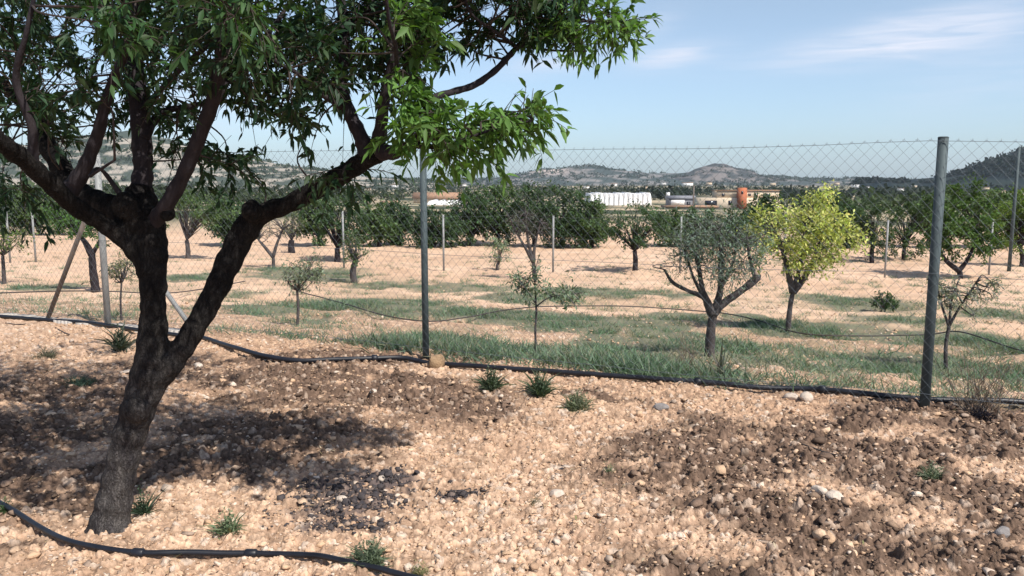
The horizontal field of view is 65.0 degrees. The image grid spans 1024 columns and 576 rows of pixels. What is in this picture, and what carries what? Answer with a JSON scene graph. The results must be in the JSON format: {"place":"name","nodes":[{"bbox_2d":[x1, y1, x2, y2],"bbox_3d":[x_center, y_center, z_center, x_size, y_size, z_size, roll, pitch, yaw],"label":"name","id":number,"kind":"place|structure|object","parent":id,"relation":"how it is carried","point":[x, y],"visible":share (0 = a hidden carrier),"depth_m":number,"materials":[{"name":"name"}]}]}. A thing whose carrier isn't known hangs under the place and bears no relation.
{"place":"outdoors","nodes":[
{"label":"outdoors","id":0,"kind":"place"},
{"bbox_2d":[0,131,457,189],"bbox_3d":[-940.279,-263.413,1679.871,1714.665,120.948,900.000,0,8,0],"label":"hill","id":1,"kind":"structure","parent":0,"point":[124,144],"depth_m":1351.47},
{"bbox_2d":[0,131,462,189],"bbox_3d":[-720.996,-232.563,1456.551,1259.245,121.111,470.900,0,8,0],"label":"hillside trees","id":2,"kind":"object","parent":1,"relation":"on","point":[414,184],"visible":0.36,"depth_m":1392.51,"materials":[{"name":"green plant"}]},
{"bbox_2d":[3,331,1018,575],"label":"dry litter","id":3,"kind":"object","parent":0,"point":[576,517],"visible":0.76,"depth_m":4.61,"materials":[{"name":"beige plant"}]},
{"bbox_2d":[0,186,1023,575],"bbox_3d":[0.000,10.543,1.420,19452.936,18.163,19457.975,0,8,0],"label":"ground","id":4,"kind":"structure","parent":0,"point":[230,408],"depth_m":5.33,"materials":[{"name":"soil"}]},
{"bbox_2d":[0,496,17,514],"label":"weed clump","id":5,"kind":"object","parent":4,"relation":"on","point":[3,510],"visible":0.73,"depth_m":4.10,"materials":[{"name":"green plant"}]},
{"bbox_2d":[0,182,28,233],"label":"almond tree","id":6,"kind":"object","parent":4,"relation":"on","point":[12,201],"visible":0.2,"depth_m":48.70,"materials":[{"name":"green plant"}]},
{"bbox_2d":[0,227,38,283],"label":"almond tree","id":7,"kind":"object","parent":4,"relation":"on","point":[7,246],"visible":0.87,"depth_m":19.77,"materials":[{"name":"green plant"}]},
{"bbox_2d":[3,190,60,234],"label":"almond tree","id":8,"kind":"object","parent":4,"relation":"on","point":[27,223],"visible":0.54,"depth_m":48.47,"materials":[{"name":"green plant"}]},
{"bbox_2d":[28,343,59,359],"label":"weed clump","id":9,"kind":"object","parent":4,"relation":"on","point":[48,354],"visible":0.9,"depth_m":7.62,"materials":[{"name":"green plant"}]},
{"bbox_2d":[41,190,81,234],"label":"almond tree","id":10,"kind":"object","parent":4,"relation":"on","point":[53,200],"visible":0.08,"depth_m":49.46,"materials":[{"name":"green plant"}]},
{"bbox_2d":[27,203,111,292],"bbox_3d":[-9.811,-0.898,18.030,2.000,2.300,1.194,-2,8,-13],"label":"almond tree","id":11,"kind":"object","parent":4,"relation":"on","point":[87,246],"visible":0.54,"depth_m":17.95,"materials":[{"name":"green plant"}]},
{"bbox_2d":[56,373,104,387],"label":"weed clump","id":12,"kind":"object","parent":4,"relation":"on","point":[83,380],"visible":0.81,"depth_m":6.51,"materials":[{"name":"green plant"}]},
{"bbox_2d":[81,249,137,320],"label":"sapling","id":13,"kind":"object","parent":4,"relation":"on","point":[122,276],"visible":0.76,"depth_m":9.65,"materials":[{"name":"green plant"}]},
{"bbox_2d":[90,316,137,351],"bbox_3d":[-3.807,0.456,7.767,0.507,0.363,0.572,0,8,0],"label":"weed clump","id":14,"kind":"object","parent":4,"relation":"on","point":[121,343],"visible":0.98,"depth_m":7.74,"materials":[{"name":"green plant"}]},
{"bbox_2d":[0,281,244,293],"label":"drip line","id":15,"kind":"object","parent":4,"relation":"on","point":[96,290],"visible":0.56,"depth_m":15.42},
{"bbox_2d":[131,485,170,515],"bbox_3d":[-1.862,1.056,4.058,0.282,0.213,0.305,-5,9,-30],"label":"weed clump","id":16,"kind":"object","parent":4,"relation":"on","point":[141,509],"visible":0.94,"depth_m":4.04,"materials":[{"name":"green plant"}]},
{"bbox_2d":[195,362,202,368],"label":"stone","id":17,"kind":"object","parent":4,"relation":"on","point":[198,364],"visible":0.65,"depth_m":7.08,"materials":[{"name":"stone"}]},
{"bbox_2d":[174,187,240,258],"bbox_3d":[-12.668,-2.597,32.488,2.895,3.145,2.127,5,9,33],"label":"almond tree","id":18,"kind":"object","parent":4,"relation":"on","point":[193,213],"visible":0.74,"depth_m":32.37,"materials":[{"name":"green plant"}]},
{"bbox_2d":[0,500,420,575],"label":"irrigation hose","id":19,"kind":"object","parent":4,"relation":"on","point":[142,552],"visible":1,"depth_m":3.58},
{"bbox_2d":[200,507,250,539],"bbox_3d":[-1.356,1.124,3.822,0.249,0.180,0.206,5,9,33],"label":"weed clump","id":20,"kind":"object","parent":4,"relation":"on","point":[230,526],"visible":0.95,"depth_m":3.82,"materials":[{"name":"green plant"}]},
{"bbox_2d":[203,195,255,245],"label":"almond tree","id":21,"kind":"object","parent":4,"relation":"on","point":[223,230],"visible":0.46,"depth_m":40.24,"materials":[{"name":"green plant"}]},
{"bbox_2d":[257,216,303,267],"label":"almond tree","id":22,"kind":"object","parent":4,"relation":"on","point":[273,254],"visible":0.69,"depth_m":28.92,"materials":[{"name":"grey plant"}]},
{"bbox_2d":[277,212,307,252],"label":"almond tree","id":23,"kind":"object","parent":4,"relation":"on","point":[290,248],"visible":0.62,"depth_m":35.99,"materials":[{"name":"green plant"}]},
{"bbox_2d":[275,245,329,325],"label":"sapling","id":24,"kind":"object","parent":4,"relation":"on","point":[315,273],"visible":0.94,"depth_m":11.46,"materials":[{"name":"green plant"}]},
{"bbox_2d":[288,198,339,245],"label":"almond tree","id":25,"kind":"object","parent":4,"relation":"on","point":[311,219],"visible":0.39,"depth_m":40.20,"materials":[{"name":"green plant"}]},
{"bbox_2d":[0,0,661,535],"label":"almond tree","id":26,"kind":"object","parent":4,"relation":"on","point":[232,36],"visible":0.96,"depth_m":3.54,"materials":[{"name":"green plant"}]},
{"bbox_2d":[308,190,371,261],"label":"almond tree","id":27,"kind":"object","parent":4,"relation":"on","point":[357,218],"visible":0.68,"depth_m":32.13,"materials":[{"name":"green plant"}]},
{"bbox_2d":[337,495,346,501],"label":"stone","id":28,"kind":"object","parent":4,"relation":"on","point":[339,498],"visible":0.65,"depth_m":4.22,"materials":[{"name":"stone"}]},
{"bbox_2d":[337,230,377,282],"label":"almond tree","id":29,"kind":"object","parent":4,"relation":"on","point":[354,261],"visible":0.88,"depth_m":23.07,"materials":[{"name":"green plant"}]},
{"bbox_2d":[234,462,488,534],"bbox_3d":[-0.878,1.104,4.346,1.104,0.073,1.107,-7,11,-43],"label":"charred debris","id":30,"kind":"object","parent":4,"relation":"on","point":[392,478],"visible":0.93,"depth_m":4.28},
{"bbox_2d":[338,534,395,574],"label":"weed clump","id":31,"kind":"object","parent":4,"relation":"on","point":[372,554],"visible":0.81,"depth_m":3.48,"materials":[{"name":"green plant"}]},
{"bbox_2d":[351,194,404,246],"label":"almond tree","id":32,"kind":"object","parent":4,"relation":"on","point":[376,223],"visible":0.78,"depth_m":40.42,"materials":[{"name":"green plant"}]},
{"bbox_2d":[378,475,384,481],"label":"stone","id":33,"kind":"object","parent":4,"relation":"on","point":[381,478],"visible":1,"depth_m":4.50,"materials":[{"name":"stone"}]},
{"bbox_2d":[381,197,414,245],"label":"almond tree","id":34,"kind":"object","parent":4,"relation":"on","point":[403,220],"visible":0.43,"depth_m":41.96,"materials":[{"name":"green plant"}]},
{"bbox_2d":[408,558,430,575],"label":"weed clump","id":35,"kind":"object","parent":4,"relation":"on","point":[422,572],"visible":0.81,"depth_m":3.39,"materials":[{"name":"green plant"}]},
{"bbox_2d":[399,204,470,248],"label":"almond tree","id":36,"kind":"object","parent":4,"relation":"on","point":[435,231],"visible":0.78,"depth_m":39.96,"materials":[{"name":"green plant"}]},
{"bbox_2d":[412,192,461,202],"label":"farm building","id":37,"kind":"structure","parent":4,"relation":"on","point":[430,195],"depth_m":379.18,"materials":[{"name":"beige paint"}]},
{"bbox_2d":[429,354,444,367],"bbox_3d":[-0.691,0.672,7.215,0.156,0.163,0.149,-7,11,-44],"label":"stone","id":38,"kind":"object","parent":4,"relation":"on","point":[437,361],"visible":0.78,"depth_m":7.16,"materials":[{"name":"beige stone"}]},
{"bbox_2d":[427,199,460,204],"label":"greenhouse","id":39,"kind":"object","parent":4,"relation":"on","point":[436,202],"visible":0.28,"depth_m":328.38,"materials":[{"name":"white plastic"}]},
{"bbox_2d":[438,180,505,246],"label":"almond tree","id":40,"kind":"object","parent":4,"relation":"on","point":[472,228],"visible":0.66,"depth_m":41.77,"materials":[{"name":"green plant"}]},
{"bbox_2d":[461,180,521,244],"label":"almond tree","id":41,"kind":"object","parent":4,"relation":"on","point":[499,197],"visible":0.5,"depth_m":42.72,"materials":[{"name":"green plant"}]},
{"bbox_2d":[468,364,521,391],"bbox_3d":[-0.148,0.713,6.531,0.474,0.278,0.415,0,8,0],"label":"weed clump","id":42,"kind":"object","parent":4,"relation":"on","point":[490,382],"visible":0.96,"depth_m":6.49,"materials":[{"name":"green plant"}]},
{"bbox_2d":[483,235,515,269],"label":"young olive tree","id":43,"kind":"object","parent":4,"relation":"on","point":[499,260],"visible":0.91,"depth_m":29.09,"materials":[{"name":"green plant"}]},
{"bbox_2d":[5,211,1008,277],"bbox_3d":[0.187,-1.564,28.034,38.553,2.610,0.087,0,8,0],"label":"field fence","id":44,"kind":"object","parent":4,"relation":"on","point":[343,234],"visible":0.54,"depth_m":28.00,"materials":[{"name":"metal"}]},
{"bbox_2d":[0,136,1023,413],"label":"chain link fence","id":45,"kind":"object","parent":4,"relation":"on","point":[936,250],"visible":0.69,"depth_m":6.73,"materials":[{"name":"metal"}]},
{"bbox_2d":[0,315,1023,404],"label":"irrigation hose","id":46,"kind":"object","parent":4,"relation":"on","point":[823,389],"visible":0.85,"depth_m":6.89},
{"bbox_2d":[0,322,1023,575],"bbox_3d":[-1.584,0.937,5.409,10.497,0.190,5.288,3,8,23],"label":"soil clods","id":47,"kind":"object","parent":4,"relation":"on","point":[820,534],"visible":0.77,"depth_m":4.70,"materials":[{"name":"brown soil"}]},
{"bbox_2d":[801,443,848,456],"bbox_3d":[1.881,0.982,4.858,0.294,0.022,0.040,7,10,42],"label":"dead stick","id":48,"kind":"object","parent":47,"relation":"on","point":[819,449],"visible":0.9,"depth_m":4.86,"materials":[{"name":"brown wood"}]},
{"bbox_2d":[0,254,1023,398],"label":"weeds","id":49,"kind":"object","parent":4,"relation":"on","point":[680,371],"visible":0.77,"depth_m":11.44,"materials":[{"name":"green plant"}]},
{"bbox_2d":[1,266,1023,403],"bbox_3d":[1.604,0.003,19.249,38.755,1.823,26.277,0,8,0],"label":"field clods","id":50,"kind":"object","parent":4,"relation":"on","point":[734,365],"visible":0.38,"depth_m":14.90,"materials":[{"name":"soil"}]},
{"bbox_2d":[4,180,1022,214],"bbox_3d":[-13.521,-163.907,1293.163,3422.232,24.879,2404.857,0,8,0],"label":"woods","id":51,"kind":"object","parent":4,"relation":"on","point":[879,195],"visible":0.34,"depth_m":457.75,"materials":[{"name":"green plant"}]},
{"bbox_2d":[496,180,558,245],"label":"almond tree","id":52,"kind":"object","parent":4,"relation":"on","point":[525,190],"visible":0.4,"depth_m":41.70,"materials":[{"name":"green plant"}]},
{"bbox_2d":[502,203,554,276],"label":"almond tree","id":53,"kind":"object","parent":4,"relation":"on","point":[531,254],"visible":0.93,"depth_m":25.39,"materials":[{"name":"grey plant"}]},
{"bbox_2d":[525,492,542,505],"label":"weed clump","id":54,"kind":"object","parent":4,"relation":"on","point":[532,503],"visible":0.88,"depth_m":4.16,"materials":[{"name":"green plant"}]},
{"bbox_2d":[516,361,564,398],"bbox_3d":[0.233,0.742,6.359,0.441,0.327,0.453,-4,8,-25],"label":"weed clump","id":55,"kind":"object","parent":4,"relation":"on","point":[540,387],"visible":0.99,"depth_m":6.34,"materials":[{"name":"green plant"}]},
{"bbox_2d":[505,254,587,350],"bbox_3d":[0.352,0.240,7.995,0.854,1.160,0.553,0,8,0],"label":"sapling","id":56,"kind":"object","parent":4,"relation":"on","point":[550,294],"visible":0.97,"depth_m":7.99,"materials":[{"name":"green plant"}]},
{"bbox_2d":[549,489,564,497],"bbox_3d":[0.245,1.114,4.351,0.087,0.042,0.071,-1,8,-6],"label":"stone","id":57,"kind":"object","parent":4,"relation":"on","point":[556,492],"visible":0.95,"depth_m":4.34,"materials":[{"name":"stone"}]},
{"bbox_2d":[530,180,600,248],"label":"almond tree","id":58,"kind":"object","parent":4,"relation":"on","point":[563,233],"visible":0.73,"depth_m":40.86,"materials":[{"name":"green plant"}]},
{"bbox_2d":[555,386,597,412],"bbox_3d":[0.483,0.834,5.985,0.393,0.205,0.359,6,10,40],"label":"weed clump","id":59,"kind":"object","parent":4,"relation":"on","point":[575,403],"visible":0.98,"depth_m":5.96,"materials":[{"name":"green plant"}]},
{"bbox_2d":[562,194,614,248],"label":"almond tree","id":60,"kind":"object","parent":4,"relation":"on","point":[600,236],"visible":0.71,"depth_m":41.06,"materials":[{"name":"green plant"}]},
{"bbox_2d":[602,461,616,471],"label":"weed clump","id":61,"kind":"object","parent":4,"relation":"on","point":[608,468],"visible":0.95,"depth_m":4.63,"materials":[{"name":"green plant"}]},
{"bbox_2d":[584,192,651,205],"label":"greenhouse","id":62,"kind":"object","parent":4,"relation":"on","point":[620,198],"visible":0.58,"depth_m":348.11,"materials":[{"name":"white plastic"}]},
{"bbox_2d":[589,197,676,270],"bbox_3d":[4.315,-1.817,28.318,2.791,2.731,2.309,4,8,25],"label":"almond tree","id":63,"kind":"object","parent":4,"relation":"on","point":[641,236],"visible":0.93,"depth_m":28.07,"materials":[{"name":"green plant"}]},
{"bbox_2d":[298,291,1023,351],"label":"drip line","id":64,"kind":"object","parent":4,"relation":"on","point":[665,308],"visible":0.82,"depth_m":14.79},
{"bbox_2d":[653,403,668,410],"bbox_3d":[1.122,0.897,6.038,0.121,0.057,0.089,4,9,27],"label":"stone","id":65,"kind":"object","parent":4,"relation":"on","point":[659,406],"visible":0.94,"depth_m":6.01,"materials":[{"name":"white stone"}]},
{"bbox_2d":[650,206,701,246],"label":"almond tree","id":66,"kind":"object","parent":4,"relation":"on","point":[676,220],"visible":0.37,"depth_m":42.13,"materials":[{"name":"green plant"}]},
{"bbox_2d":[665,196,695,204],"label":"shed","id":67,"kind":"structure","parent":4,"relation":"on","point":[673,200],"depth_m":328.19,"materials":[{"name":"grey metal"}]},
{"bbox_2d":[670,332,702,365],"bbox_3d":[1.733,0.604,7.867,0.354,0.390,0.430,0,8,0],"label":"dry brush","id":68,"kind":"object","parent":4,"relation":"on","point":[685,352],"visible":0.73,"depth_m":7.89,"materials":[{"name":"green plant"}]},
{"bbox_2d":[681,182,692,186],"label":"distant house","id":69,"kind":"structure","parent":4,"relation":"on","point":[687,183],"depth_m":1289.38,"materials":[{"name":"ceramic"}]},
{"bbox_2d":[661,205,718,208],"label":"farm building","id":70,"kind":"structure","parent":4,"relation":"on","point":[687,206],"depth_m":268.86,"materials":[{"name":"beige paint"}]},
{"bbox_2d":[682,203,733,245],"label":"almond tree","id":71,"kind":"object","parent":4,"relation":"on","point":[693,209],"visible":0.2,"depth_m":42.15,"materials":[{"name":"green plant"}]},
{"bbox_2d":[642,197,783,356],"bbox_3d":[2.553,-0.080,10.321,1.854,2.231,1.424,0,8,0],"label":"olive tree","id":72,"kind":"object","parent":4,"relation":"on","point":[720,253],"visible":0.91,"depth_m":10.22,"materials":[{"name":"green plant"}]},
{"bbox_2d":[707,338,736,378],"bbox_3d":[1.818,0.609,6.928,0.279,0.425,0.221,4,9,26],"label":"weed clump","id":73,"kind":"object","parent":4,"relation":"on","point":[721,363],"visible":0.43,"depth_m":6.93,"materials":[{"name":"green plant"}]},
{"bbox_2d":[694,188,780,208],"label":"country house","id":74,"kind":"structure","parent":4,"relation":"on","point":[724,195],"depth_m":288.63,"materials":[{"name":"beige paint"}]},
{"bbox_2d":[713,201,765,246],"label":"almond tree","id":75,"kind":"object","parent":4,"relation":"on","point":[742,215],"visible":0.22,"depth_m":42.18,"materials":[{"name":"green plant"}]},
{"bbox_2d":[733,184,793,245],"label":"almond tree","id":76,"kind":"object","parent":4,"relation":"on","point":[766,198],"visible":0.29,"depth_m":42.79,"materials":[{"name":"green plant"}]},
{"bbox_2d":[784,392,798,400],"bbox_3d":[2.169,0.847,6.247,0.111,0.070,0.091,3,8,18],"label":"stone","id":77,"kind":"object","parent":4,"relation":"on","point":[791,396],"visible":0.91,"depth_m":6.21,"materials":[{"name":"stone"}]},
{"bbox_2d":[799,391,813,402],"bbox_3d":[2.263,0.844,6.169,0.111,0.098,0.108,-2,8,-16],"label":"stone","id":78,"kind":"object","parent":4,"relation":"on","point":[805,396],"visible":0.88,"depth_m":6.13,"materials":[{"name":"stone"}]},
{"bbox_2d":[739,179,884,331],"bbox_3d":[5.249,-0.507,14.617,2.376,2.938,1.846,-5,9,-31],"label":"fruit tree","id":79,"kind":"object","parent":4,"relation":"on","point":[821,226],"visible":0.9,"depth_m":14.38,"materials":[{"name":"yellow plant"}]},
{"bbox_2d":[811,485,827,495],"bbox_3d":[1.624,1.068,4.248,0.088,0.053,0.061,6,10,40],"label":"stone","id":80,"kind":"object","parent":4,"relation":"on","point":[820,490],"visible":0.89,"depth_m":4.22,"materials":[{"name":"stone"}]},
{"bbox_2d":[799,184,855,246],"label":"almond tree","id":81,"kind":"object","parent":4,"relation":"on","point":[842,208],"visible":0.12,"depth_m":40.04,"materials":[{"name":"green plant"}]},
{"bbox_2d":[825,490,843,500],"bbox_3d":[1.683,1.085,4.190,0.090,0.048,0.083,-5,9,-32],"label":"stone","id":82,"kind":"object","parent":4,"relation":"on","point":[832,494],"visible":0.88,"depth_m":4.17,"materials":[{"name":"stone"}]},
{"bbox_2d":[830,201,869,248],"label":"almond tree","id":83,"kind":"object","parent":4,"relation":"on","point":[854,229],"visible":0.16,"depth_m":40.08,"materials":[{"name":"green plant"}]},
{"bbox_2d":[850,193,893,262],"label":"almond tree","id":84,"kind":"object","parent":4,"relation":"on","point":[876,210],"visible":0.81,"depth_m":34.03,"materials":[{"name":"green plant"}]},
{"bbox_2d":[869,290,899,311],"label":"bush","id":85,"kind":"object","parent":4,"relation":"on","point":[884,305],"visible":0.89,"depth_m":18.50,"materials":[{"name":"green plant"}]},
{"bbox_2d":[890,402,913,412],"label":"dead weed clump","id":86,"kind":"object","parent":4,"relation":"on","point":[901,408],"visible":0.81,"depth_m":5.79,"materials":[{"name":"plant"}]},
{"bbox_2d":[882,192,933,259],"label":"almond tree","id":87,"kind":"object","parent":4,"relation":"on","point":[914,217],"visible":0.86,"depth_m":34.77,"materials":[{"name":"green plant"}]},
{"bbox_2d":[912,459,953,479],"bbox_3d":[2.337,1.022,4.473,0.227,0.166,0.230,1,8,9],"label":"weed clump","id":88,"kind":"object","parent":4,"relation":"on","point":[935,475],"visible":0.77,"depth_m":4.45,"materials":[{"name":"green plant"}]},
{"bbox_2d":[907,188,968,248],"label":"almond tree","id":89,"kind":"object","parent":4,"relation":"on","point":[916,204],"visible":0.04,"depth_m":41.15,"materials":[{"name":"green plant"}]},
{"bbox_2d":[921,269,1007,368],"bbox_3d":[5.825,0.474,10.357,1.050,1.470,0.766,0,8,0],"label":"sapling","id":90,"kind":"object","parent":4,"relation":"on","point":[953,294],"visible":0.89,"depth_m":10.27,"materials":[{"name":"green plant"}]},
{"bbox_2d":[921,172,1009,278],"bbox_3d":[15.484,-2.093,27.605,2.849,3.798,2.206,0,8,0],"label":"almond tree","id":91,"kind":"object","parent":4,"relation":"on","point":[959,232],"visible":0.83,"depth_m":27.35,"materials":[{"name":"green plant"}]},
{"bbox_2d":[932,343,1023,417],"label":"dry brush","id":92,"kind":"object","parent":4,"relation":"on","point":[985,395],"visible":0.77,"depth_m":5.77,"materials":[{"name":"plant"}]},
{"bbox_2d":[960,401,1001,421],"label":"dead weed clump","id":93,"kind":"object","parent":4,"relation":"on","point":[981,414],"visible":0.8,"depth_m":5.63,"materials":[{"name":"black plant"}]},
{"bbox_2d":[962,183,1023,248],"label":"almond tree","id":94,"kind":"object","parent":4,"relation":"on","point":[1003,196],"visible":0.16,"depth_m":41.33,"materials":[{"name":"green plant"}]},
{"bbox_2d":[979,182,1023,266],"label":"almond tree","id":95,"kind":"object","parent":4,"relation":"on","point":[1004,208],"visible":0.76,"depth_m":32.03,"materials":[{"name":"green plant"}]},
{"bbox_2d":[993,526,1009,537],"bbox_3d":[2.294,1.143,3.752,0.094,0.059,0.070,-4,9,-27],"label":"stone","id":96,"kind":"object","parent":4,"relation":"on","point":[1005,530],"visible":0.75,"depth_m":3.73,"materials":[{"name":"white stone"}]},
{"bbox_2d":[1007,147,1020,271],"bbox_3d":[18.662,-2.812,29.892,0.131,4.780,0.138,0,8,0],"label":"pole","id":97,"kind":"object","parent":4,"relation":"on","point":[1009,263],"visible":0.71,"depth_m":29.86,"materials":[{"name":"metal"}]},
{"bbox_2d":[0,0,1023,179],"label":"sky","id":98,"kind":"structure","parent":0,"point":[733,75],"materials":[{"name":"blue"}]},
{"bbox_2d":[461,164,853,185],"bbox_3d":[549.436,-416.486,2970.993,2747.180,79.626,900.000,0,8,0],"label":"hill","id":99,"kind":"structure","parent":0,"point":[594,180],"depth_m":2638.34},
{"bbox_2d":[383,163,915,185],"bbox_3d":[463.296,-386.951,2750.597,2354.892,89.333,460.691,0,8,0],"label":"hillside trees","id":100,"kind":"object","parent":99,"relation":"on","point":[534,175],"visible":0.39,"depth_m":2696.38,"materials":[{"name":"green plant"}]},
{"bbox_2d":[675,163,785,182],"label":"hill","id":101,"kind":"structure","parent":0,"point":[720,174],"depth_m":2652.07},
{"bbox_2d":[671,165,787,182],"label":"hillside trees","id":102,"kind":"object","parent":101,"relation":"on","point":[765,176],"visible":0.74,"depth_m":2671.99,"materials":[{"name":"green plant"}]},
{"bbox_2d":[856,150,1023,191],"bbox_3d":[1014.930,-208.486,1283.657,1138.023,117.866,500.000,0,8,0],"label":"hill","id":103,"kind":"structure","parent":0,"point":[1004,180],"depth_m":1120.29,"materials":[{"name":"green plant"}]},
{"bbox_2d":[849,144,1023,191],"bbox_3d":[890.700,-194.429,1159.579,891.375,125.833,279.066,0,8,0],"label":"hillside trees","id":104,"kind":"object","parent":103,"relation":"on","point":[1000,161],"visible":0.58,"depth_m":1165.19,"materials":[{"name":"green plant"}]}
]}

